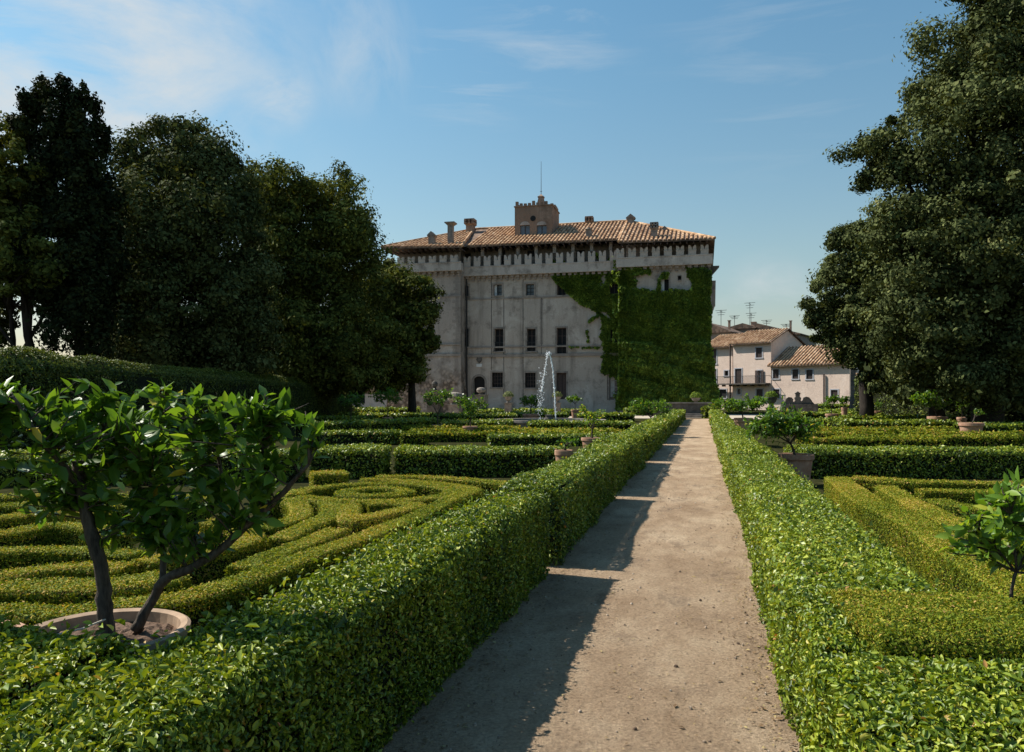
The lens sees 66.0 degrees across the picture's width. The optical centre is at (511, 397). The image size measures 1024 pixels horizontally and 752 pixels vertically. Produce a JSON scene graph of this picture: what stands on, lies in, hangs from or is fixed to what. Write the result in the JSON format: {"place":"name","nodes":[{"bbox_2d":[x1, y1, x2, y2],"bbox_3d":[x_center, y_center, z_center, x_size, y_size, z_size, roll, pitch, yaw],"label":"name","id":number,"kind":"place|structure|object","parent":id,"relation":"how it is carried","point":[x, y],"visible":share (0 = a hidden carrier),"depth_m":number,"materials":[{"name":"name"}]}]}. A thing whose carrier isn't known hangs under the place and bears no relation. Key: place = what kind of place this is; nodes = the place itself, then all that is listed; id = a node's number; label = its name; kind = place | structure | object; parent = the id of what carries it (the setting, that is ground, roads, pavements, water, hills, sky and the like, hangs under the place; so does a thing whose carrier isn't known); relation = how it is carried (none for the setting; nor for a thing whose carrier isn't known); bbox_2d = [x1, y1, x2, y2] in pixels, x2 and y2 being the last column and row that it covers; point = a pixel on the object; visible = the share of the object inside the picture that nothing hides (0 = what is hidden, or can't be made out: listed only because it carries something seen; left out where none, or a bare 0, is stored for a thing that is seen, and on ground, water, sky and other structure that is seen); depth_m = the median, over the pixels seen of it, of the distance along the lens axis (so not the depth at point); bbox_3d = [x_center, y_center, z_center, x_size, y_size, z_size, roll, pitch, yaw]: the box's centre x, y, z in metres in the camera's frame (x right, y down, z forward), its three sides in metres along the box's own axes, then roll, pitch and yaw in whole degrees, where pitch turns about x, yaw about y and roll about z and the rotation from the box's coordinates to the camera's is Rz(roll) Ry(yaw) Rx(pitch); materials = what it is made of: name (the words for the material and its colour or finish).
{"place":"outdoors","nodes":[
{"label":"outdoors","id":0,"kind":"place"},
{"bbox_2d":[0,0,976,355],"label":"sky","id":1,"kind":"structure","parent":0,"point":[718,118],"materials":[{"name":"blue"}]},
{"bbox_2d":[0,409,1023,564],"bbox_3d":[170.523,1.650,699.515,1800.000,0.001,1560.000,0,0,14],"label":"ground","id":2,"kind":"structure","parent":0,"point":[777,449],"depth_m":16.49,"materials":[{"name":"soil"}]},
{"bbox_2d":[0,381,27,626],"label":"potted lemon tree","id":3,"kind":"object","parent":2,"relation":"on","point":[6,420],"visible":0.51,"depth_m":3.22,"materials":[{"name":"green plant"}]},
{"bbox_2d":[3,71,60,347],"bbox_3d":[-21.824,-6.589,36.007,2.943,16.712,2.627,0,0,14],"label":"cypress","id":4,"kind":"object","parent":2,"relation":"on","point":[27,117],"visible":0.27,"depth_m":35.53,"materials":[{"name":"green plant"}]},
{"bbox_2d":[0,110,74,347],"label":"holm oak","id":5,"kind":"object","parent":2,"relation":"on","point":[13,279],"visible":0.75,"depth_m":34.70,"materials":[{"name":"green plant"}]},
{"bbox_2d":[0,509,111,529],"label":"box hedge","id":6,"kind":"object","parent":2,"relation":"on","point":[14,519],"visible":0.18,"depth_m":8.37,"materials":[{"name":"green plant"}]},
{"bbox_2d":[0,520,136,549],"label":"box hedge","id":7,"kind":"object","parent":2,"relation":"on","point":[48,534],"visible":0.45,"depth_m":7.56,"materials":[{"name":"green plant"}]},
{"bbox_2d":[0,559,139,587],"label":"box hedge","id":8,"kind":"object","parent":2,"relation":"on","point":[80,570],"visible":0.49,"depth_m":5.75,"materials":[{"name":"green plant"}]},
{"bbox_2d":[0,501,142,540],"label":"box hedge","id":9,"kind":"object","parent":2,"relation":"on","point":[6,508],"visible":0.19,"depth_m":9.11,"materials":[{"name":"green plant"}]},
{"bbox_2d":[0,610,147,747],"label":"hedge","id":10,"kind":"object","parent":2,"relation":"on","point":[25,659],"visible":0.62,"depth_m":2.63,"materials":[{"name":"green plant"}]},
{"bbox_2d":[0,544,151,574],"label":"box hedge","id":11,"kind":"object","parent":2,"relation":"on","point":[20,556],"visible":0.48,"depth_m":6.42,"materials":[{"name":"green plant"}]},
{"bbox_2d":[14,71,139,359],"bbox_3d":[-19.714,-6.571,35.755,5.074,16.695,5.301,0,0,-14],"label":"cypress","id":12,"kind":"object","parent":2,"relation":"on","point":[80,217],"visible":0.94,"depth_m":35.23,"materials":[{"name":"green plant"}]},
{"bbox_2d":[0,569,192,610],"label":"box hedge","id":13,"kind":"object","parent":2,"relation":"on","point":[74,591],"visible":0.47,"depth_m":5.12,"materials":[{"name":"green plant"}]},
{"bbox_2d":[0,492,214,529],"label":"box hedge","id":14,"kind":"object","parent":2,"relation":"on","point":[5,497],"visible":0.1,"depth_m":9.90,"materials":[{"name":"green plant"}]},
{"bbox_2d":[0,580,235,635],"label":"box hedge","id":15,"kind":"object","parent":2,"relation":"on","point":[192,606],"visible":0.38,"depth_m":4.79,"materials":[{"name":"green plant"}]},
{"bbox_2d":[0,447,306,486],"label":"hedge","id":16,"kind":"object","parent":2,"relation":"on","point":[5,474],"visible":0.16,"depth_m":15.07,"materials":[{"name":"green plant"}]},
{"bbox_2d":[0,376,329,657],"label":"potted lemon tree","id":17,"kind":"object","parent":2,"relation":"on","point":[73,489],"visible":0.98,"depth_m":3.28,"materials":[{"name":"green plant"}]},
{"bbox_2d":[60,110,292,381],"bbox_3d":[-17.385,-6.764,41.190,11.908,17.123,10.696,0,0,-26],"label":"holm oak","id":18,"kind":"object","parent":2,"relation":"on","point":[192,205],"visible":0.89,"depth_m":39.60,"materials":[{"name":"green plant"}]},
{"bbox_2d":[0,345,354,450],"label":"hedge","id":19,"kind":"object","parent":2,"relation":"on","point":[34,368],"visible":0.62,"depth_m":28.34,"materials":[{"name":"green plant"}]},
{"bbox_2d":[131,518,266,588],"bbox_3d":[-2.647,1.444,7.089,0.862,0.452,2.222,0,0,-7],"label":"box hedge","id":20,"kind":"object","parent":2,"relation":"on","point":[245,545],"visible":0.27,"depth_m":6.51,"materials":[{"name":"green plant"}]},
{"bbox_2d":[0,487,553,751],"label":"hedge","id":21,"kind":"object","parent":2,"relation":"on","point":[367,648],"visible":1,"depth_m":3.25,"materials":[{"name":"green plant"}]},
{"bbox_2d":[259,497,314,551],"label":"box hedge","id":22,"kind":"object","parent":2,"relation":"on","point":[289,511],"visible":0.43,"depth_m":8.71,"materials":[{"name":"green plant"}]},
{"bbox_2d":[224,525,350,583],"bbox_3d":[-1.841,1.438,6.649,0.326,0.464,1.824,0,0,11],"label":"box hedge","id":23,"kind":"object","parent":2,"relation":"on","point":[323,536],"visible":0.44,"depth_m":6.51,"materials":[{"name":"green plant"}]},
{"bbox_2d":[265,496,341,549],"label":"box hedge","id":24,"kind":"object","parent":2,"relation":"on","point":[327,511],"visible":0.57,"depth_m":7.70,"materials":[{"name":"green plant"}]},
{"bbox_2d":[235,152,414,403],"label":"holm oak","id":25,"kind":"object","parent":2,"relation":"on","point":[324,249],"visible":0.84,"depth_m":49.52,"materials":[{"name":"green plant"}]},
{"bbox_2d":[308,469,349,486],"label":"box hedge","id":26,"kind":"object","parent":2,"relation":"on","point":[323,477],"visible":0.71,"depth_m":12.43,"materials":[{"name":"green plant"}]},
{"bbox_2d":[189,477,484,619],"bbox_3d":[-1.256,1.434,8.608,1.950,0.473,7.195,0,0,-2],"label":"box hedge","id":27,"kind":"object","parent":2,"relation":"on","point":[259,581],"visible":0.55,"depth_m":6.17,"materials":[{"name":"green plant"}]},
{"bbox_2d":[308,442,392,478],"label":"hedge","id":28,"kind":"object","parent":2,"relation":"on","point":[362,460],"visible":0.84,"depth_m":16.10,"materials":[{"name":"green plant"}]},
{"bbox_2d":[315,428,401,444],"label":"hedge","id":29,"kind":"object","parent":2,"relation":"on","point":[391,436],"visible":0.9,"depth_m":27.58,"materials":[{"name":"green plant"}]},
{"bbox_2d":[294,416,439,436],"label":"hedge","id":30,"kind":"object","parent":2,"relation":"on","point":[379,423],"visible":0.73,"depth_m":34.62,"materials":[{"name":"green plant"}]},
{"bbox_2d":[285,480,461,520],"bbox_3d":[-1.826,1.433,10.499,2.334,0.473,2.348,0,0,14],"label":"box hedge","id":31,"kind":"object","parent":2,"relation":"on","point":[427,493],"visible":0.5,"depth_m":10.77,"materials":[{"name":"green plant"}]},
{"bbox_2d":[333,484,417,503],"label":"box hedge","id":32,"kind":"object","parent":2,"relation":"on","point":[383,492],"visible":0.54,"depth_m":10.36,"materials":[{"name":"green plant"}]},
{"bbox_2d":[334,499,426,535],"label":"box hedge","id":33,"kind":"object","parent":2,"relation":"on","point":[354,518],"visible":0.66,"depth_m":8.48,"materials":[{"name":"green plant"}]},
{"bbox_2d":[368,386,403,418],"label":"potted lemon tree","id":34,"kind":"object","parent":2,"relation":"on","point":[388,394],"visible":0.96,"depth_m":45.94,"materials":[{"name":"green plant"}]},
{"bbox_2d":[338,410,433,418],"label":"hedge","id":35,"kind":"object","parent":2,"relation":"on","point":[397,414],"visible":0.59,"depth_m":54.35,"materials":[{"name":"green plant"}]},
{"bbox_2d":[326,258,447,412],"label":"holm oak","id":36,"kind":"object","parent":2,"relation":"on","point":[418,312],"visible":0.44,"depth_m":59.94,"materials":[{"name":"green plant"}]},
{"bbox_2d":[399,430,429,445],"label":"hedge","id":37,"kind":"object","parent":2,"relation":"on","point":[415,437],"visible":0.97,"depth_m":27.13,"materials":[{"name":"green plant"}]},
{"bbox_2d":[421,388,452,426],"bbox_3d":[-3.489,0.590,36.074,1.425,2.120,1.729,0,0,14],"label":"potted lemon tree","id":38,"kind":"object","parent":2,"relation":"on","point":[448,394],"visible":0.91,"depth_m":35.97,"materials":[{"name":"green plant"}]},
{"bbox_2d":[375,473,506,494],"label":"box hedge","id":39,"kind":"object","parent":2,"relation":"on","point":[489,485],"visible":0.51,"depth_m":12.04,"materials":[{"name":"green plant"}]},
{"bbox_2d":[401,424,520,431],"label":"hedge","id":40,"kind":"object","parent":2,"relation":"on","point":[407,427],"visible":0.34,"depth_m":35.10,"materials":[{"name":"green plant"}]},
{"bbox_2d":[453,393,488,429],"bbox_3d":[-1.821,0.720,33.060,1.541,1.860,1.624,0,0,34],"label":"potted lemon tree","id":41,"kind":"object","parent":2,"relation":"on","point":[467,404],"visible":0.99,"depth_m":32.78,"materials":[{"name":"green plant"}]},
{"bbox_2d":[429,411,517,422],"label":"hedge","id":42,"kind":"object","parent":2,"relation":"on","point":[458,416],"visible":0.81,"depth_m":51.65,"materials":[{"name":"green plant"}]},
{"bbox_2d":[440,417,513,425],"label":"hedge","id":43,"kind":"object","parent":2,"relation":"on","point":[490,422],"visible":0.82,"depth_m":37.17,"materials":[{"name":"green plant"}]},
{"bbox_2d":[392,443,567,476],"bbox_3d":[-0.645,1.326,16.919,3.809,0.700,1.379,0,0,0],"label":"hedge","id":44,"kind":"object","parent":2,"relation":"on","point":[464,460],"visible":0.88,"depth_m":16.42,"materials":[{"name":"green plant"}]},
{"bbox_2d":[401,428,605,441],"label":"hedge","id":45,"kind":"object","parent":2,"relation":"on","point":[455,436],"visible":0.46,"depth_m":29.26,"materials":[{"name":"green plant"}]},
{"bbox_2d":[409,426,613,432],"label":"hedge","id":46,"kind":"object","parent":2,"relation":"on","point":[452,429],"visible":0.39,"depth_m":32.78,"materials":[{"name":"green plant"}]},
{"bbox_2d":[475,407,585,415],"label":"hedge","id":47,"kind":"object","parent":2,"relation":"on","point":[527,409],"visible":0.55,"depth_m":70.36,"materials":[{"name":"green plant"}]},
{"bbox_2d":[380,191,718,412],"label":"castle","id":48,"kind":"structure","parent":2,"relation":"on","point":[512,314],"depth_m":82.05,"materials":[{"name":"paint"}]},
{"bbox_2d":[492,327,504,352],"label":"window","id":49,"kind":"structure","parent":48,"relation":"in","point":[498,332],"depth_m":82.91,"materials":[{"name":"grey glass"}]},
{"bbox_2d":[555,326,567,352],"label":"window","id":50,"kind":"structure","parent":48,"relation":"in","point":[561,332],"depth_m":81.40,"materials":[{"name":"grey glass"}]},
{"bbox_2d":[555,371,567,398],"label":"door","id":51,"kind":"structure","parent":48,"relation":"in","point":[561,386],"depth_m":81.38,"materials":[{"name":"brown wood"}]},
{"bbox_2d":[548,252,721,410],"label":"climbing ivy","id":52,"kind":"object","parent":48,"relation":"attached to","point":[662,348],"visible":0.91,"depth_m":76.86,"materials":[{"name":"green plant"}]},
{"bbox_2d":[497,351,605,427],"bbox_3d":[1.857,-0.360,39.500,5.800,4.021,5.800,0,0,14],"label":"fountain","id":53,"kind":"object","parent":2,"relation":"on","point":[520,421],"visible":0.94,"depth_m":39.48,"materials":[{"name":"liquid"}]},
{"bbox_2d":[486,431,619,445],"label":"hedge","id":54,"kind":"object","parent":2,"relation":"on","point":[512,439],"visible":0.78,"depth_m":26.83,"materials":[{"name":"green plant"}]},
{"bbox_2d":[495,448,618,565],"bbox_3d":[0.757,1.215,10.347,0.830,0.911,5.371,0,0,14],"label":"hedge","id":55,"kind":"object","parent":2,"relation":"on","point":[578,487],"visible":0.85,"depth_m":9.02,"materials":[{"name":"green plant"}]},
{"bbox_2d":[555,437,578,460],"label":"potted lemon tree","id":56,"kind":"object","parent":2,"relation":"on","point":[564,453],"visible":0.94,"depth_m":15.30,"materials":[{"name":"green plant"}]},
{"bbox_2d":[526,419,634,430],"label":"hedge","id":57,"kind":"object","parent":2,"relation":"on","point":[578,423],"visible":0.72,"depth_m":35.19,"materials":[{"name":"green plant"}]},
{"bbox_2d":[578,404,605,447],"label":"potted lemon tree","id":58,"kind":"object","parent":2,"relation":"on","point":[587,441],"visible":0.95,"depth_m":22.46,"materials":[{"name":"green plant"}]},
{"bbox_2d":[576,411,637,421],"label":"hedge","id":59,"kind":"object","parent":2,"relation":"on","point":[616,416],"visible":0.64,"depth_m":53.31,"materials":[{"name":"green plant"}]},
{"bbox_2d":[574,431,647,494],"bbox_3d":[2.229,1.221,16.702,0.999,0.909,7.004,0,0,14],"label":"hedge","id":60,"kind":"object","parent":2,"relation":"on","point":[629,450],"visible":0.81,"depth_m":15.63,"materials":[{"name":"green plant"}]},
{"bbox_2d":[622,422,663,460],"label":"hedge","id":61,"kind":"object","parent":2,"relation":"on","point":[654,432],"visible":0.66,"depth_m":22.67,"materials":[{"name":"green plant"}]},
{"bbox_2d":[628,397,672,418],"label":"potted lemon tree","id":62,"kind":"object","parent":2,"relation":"on","point":[646,406],"visible":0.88,"depth_m":32.86,"materials":[{"name":"green plant"}]},
{"bbox_2d":[642,417,672,443],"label":"hedge","id":63,"kind":"object","parent":2,"relation":"on","point":[667,425],"visible":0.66,"depth_m":30.32,"materials":[{"name":"green plant"}]},
{"bbox_2d":[711,333,742,408],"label":"house","id":64,"kind":"structure","parent":2,"relation":"on","point":[721,347],"depth_m":110.46,"materials":[{"name":"white paint"}]},
{"bbox_2d":[709,393,768,432],"bbox_3d":[7.754,0.743,26.949,1.955,1.815,1.821,0,0,43],"label":"potted lemon tree","id":65,"kind":"object","parent":2,"relation":"on","point":[739,405],"visible":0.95,"depth_m":26.72,"materials":[{"name":"green plant"}]},
{"bbox_2d":[712,419,776,490],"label":"hedge","id":66,"kind":"object","parent":2,"relation":"on","point":[729,438],"visible":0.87,"depth_m":17.35,"materials":[{"name":"green plant"}]},
{"bbox_2d":[715,328,806,409],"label":"house","id":67,"kind":"structure","parent":2,"relation":"on","point":[756,353],"depth_m":106.37,"materials":[{"name":"white paint"}]},
{"bbox_2d":[746,313,816,345],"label":"town house","id":68,"kind":"structure","parent":2,"relation":"on","point":[804,338],"depth_m":129.16,"materials":[{"name":"tile"}]},
{"bbox_2d":[743,396,823,482],"bbox_3d":[5.079,0.798,14.830,1.392,1.705,1.503,0,0,14],"label":"potted lemon tree","id":69,"kind":"object","parent":2,"relation":"on","point":[774,423],"visible":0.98,"depth_m":14.55,"materials":[{"name":"green plant"}]},
{"bbox_2d":[787,585,867,751],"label":"hedge","id":70,"kind":"object","parent":2,"relation":"on","point":[821,624],"visible":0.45,"depth_m":3.47,"materials":[{"name":"green plant"}]},
{"bbox_2d":[727,453,942,718],"bbox_3d":[2.933,1.252,8.610,0.896,0.837,9.812,0,0,14],"label":"hedge","id":71,"kind":"object","parent":2,"relation":"on","point":[799,532],"visible":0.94,"depth_m":5.32,"materials":[{"name":"green plant"}]},
{"bbox_2d":[817,416,857,427],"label":"hedge","id":72,"kind":"object","parent":2,"relation":"on","point":[832,421],"visible":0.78,"depth_m":36.89,"materials":[{"name":"green plant"}]},
{"bbox_2d":[795,429,895,443],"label":"hedge","id":73,"kind":"object","parent":2,"relation":"on","point":[818,433],"visible":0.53,"depth_m":28.31,"materials":[{"name":"green plant"}]},
{"bbox_2d":[804,434,944,446],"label":"hedge","id":74,"kind":"object","parent":2,"relation":"on","point":[914,440],"visible":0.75,"depth_m":24.36,"materials":[{"name":"green plant"}]},
{"bbox_2d":[794,212,955,415],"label":"holm oak","id":75,"kind":"object","parent":2,"relation":"on","point":[829,316],"visible":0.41,"depth_m":46.83,"materials":[{"name":"green plant"}]},
{"bbox_2d":[812,425,953,430],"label":"hedge","id":76,"kind":"object","parent":2,"relation":"on","point":[889,427],"visible":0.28,"depth_m":32.93,"materials":[{"name":"green plant"}]},
{"bbox_2d":[822,426,959,434],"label":"hedge","id":77,"kind":"object","parent":2,"relation":"on","point":[893,429],"visible":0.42,"depth_m":31.04,"materials":[{"name":"green plant"}]},
{"bbox_2d":[838,413,964,420],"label":"hedge","id":78,"kind":"object","parent":2,"relation":"on","point":[893,416],"visible":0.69,"depth_m":47.25,"materials":[{"name":"green plant"}]},
{"bbox_2d":[783,444,1023,478],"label":"hedge","id":79,"kind":"object","parent":2,"relation":"on","point":[923,462],"visible":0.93,"depth_m":16.10,"materials":[{"name":"green plant"}]},
{"bbox_2d":[855,418,959,428],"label":"hedge","id":80,"kind":"object","parent":2,"relation":"on","point":[873,422],"visible":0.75,"depth_m":35.95,"materials":[{"name":"green plant"}]},
{"bbox_2d":[796,647,1023,751],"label":"hedge","id":81,"kind":"object","parent":2,"relation":"on","point":[869,701],"visible":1,"depth_m":2.47,"materials":[{"name":"green plant"}]},
{"bbox_2d":[820,587,1023,663],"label":"hedge","id":82,"kind":"object","parent":2,"relation":"on","point":[952,625],"visible":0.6,"depth_m":3.24,"materials":[{"name":"green plant"}]},
{"bbox_2d":[822,0,1023,422],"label":"holm oak","id":83,"kind":"object","parent":2,"relation":"on","point":[965,100],"visible":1,"depth_m":31.98,"materials":[{"name":"green plant"}]},
{"bbox_2d":[823,476,1023,604],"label":"box hedge","id":84,"kind":"object","parent":2,"relation":"on","point":[909,535],"visible":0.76,"depth_m":6.87,"materials":[{"name":"green plant"}]},
{"bbox_2d":[830,432,1023,447],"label":"hedge","id":85,"kind":"object","parent":2,"relation":"on","point":[986,440],"visible":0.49,"depth_m":25.70,"materials":[{"name":"green plant"}]},
{"bbox_2d":[908,389,951,419],"bbox_3d":[19.820,0.627,37.038,1.781,2.045,1.619,0,0,-15],"label":"potted lemon tree","id":86,"kind":"object","parent":2,"relation":"on","point":[926,398],"visible":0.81,"depth_m":36.84,"materials":[{"name":"green plant"}]},
{"bbox_2d":[849,474,1023,496],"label":"box hedge","id":87,"kind":"object","parent":2,"relation":"on","point":[869,483],"visible":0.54,"depth_m":11.17,"materials":[{"name":"green plant"}]},
{"bbox_2d":[853,376,1023,422],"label":"hedge","id":88,"kind":"object","parent":2,"relation":"on","point":[890,407],"visible":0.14,"depth_m":53.05,"materials":[{"name":"green plant"}]},
{"bbox_2d":[856,193,1023,415],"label":"holm oak","id":89,"kind":"object","parent":2,"relation":"on","point":[901,394],"visible":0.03,"depth_m":43.05,"materials":[{"name":"green plant"}]},
{"bbox_2d":[874,485,1023,570],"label":"box hedge","id":90,"kind":"object","parent":2,"relation":"on","point":[896,495],"visible":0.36,"depth_m":8.64,"materials":[{"name":"green plant"}]},
{"bbox_2d":[898,429,1023,435],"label":"hedge","id":91,"kind":"object","parent":2,"relation":"on","point":[962,432],"visible":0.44,"depth_m":28.34,"materials":[{"name":"green plant"}]},
{"bbox_2d":[924,497,1006,522],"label":"box hedge","id":92,"kind":"object","parent":2,"relation":"on","point":[952,506],"visible":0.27,"depth_m":8.93,"materials":[{"name":"green plant"}]},
{"bbox_2d":[914,487,1019,504],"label":"box hedge","id":93,"kind":"object","parent":2,"relation":"on","point":[964,496],"visible":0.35,"depth_m":10.22,"materials":[{"name":"green plant"}]},
{"bbox_2d":[934,466,1023,597],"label":"potted lemon tree","id":94,"kind":"object","parent":2,"relation":"on","point":[1008,502],"visible":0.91,"depth_m":4.29,"materials":[{"name":"green plant"}]},
{"bbox_2d":[953,421,1023,431],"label":"hedge","id":95,"kind":"object","parent":2,"relation":"on","point":[1001,426],"visible":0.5,"depth_m":29.55,"materials":[{"name":"green plant"}]},
{"bbox_2d":[374,418,803,751],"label":"path","id":96,"kind":"structure","parent":0,"point":[659,729],"depth_m":5.13,"materials":[{"name":"beige gravel"}]},
{"bbox_2d":[398,451,797,751],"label":"fallen leaves","id":97,"kind":"object","parent":96,"relation":"on","point":[674,705],"visible":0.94,"depth_m":5.20,"materials":[{"name":"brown plant"}]},
{"bbox_2d":[446,460,780,751],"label":"pebbles","id":98,"kind":"object","parent":96,"relation":"on","point":[579,711],"visible":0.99,"depth_m":5.60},
{"bbox_2d":[444,413,764,418],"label":"forecourt","id":99,"kind":"structure","parent":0,"point":[731,416],"depth_m":67.09,"materials":[{"name":"beige gravel"}]},
{"bbox_2d":[652,402,711,417],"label":"garden wall","id":100,"kind":"structure","parent":99,"relation":"on","point":[692,409],"depth_m":66.28,"materials":[{"name":"stone"}]},
{"bbox_2d":[711,310,742,339],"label":"town house","id":101,"kind":"structure","parent":0,"point":[717,330],"depth_m":122.11,"materials":[{"name":"tile"}]},
{"bbox_2d":[780,391,817,415],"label":"stone pediment","id":102,"kind":"structure","parent":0,"point":[806,404],"depth_m":63.78,"materials":[{"name":"grey stone"}]},
{"bbox_2d":[767,345,858,409],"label":"house","id":103,"kind":"structure","parent":0,"point":[804,371],"depth_m":100.45,"materials":[{"name":"white paint"}]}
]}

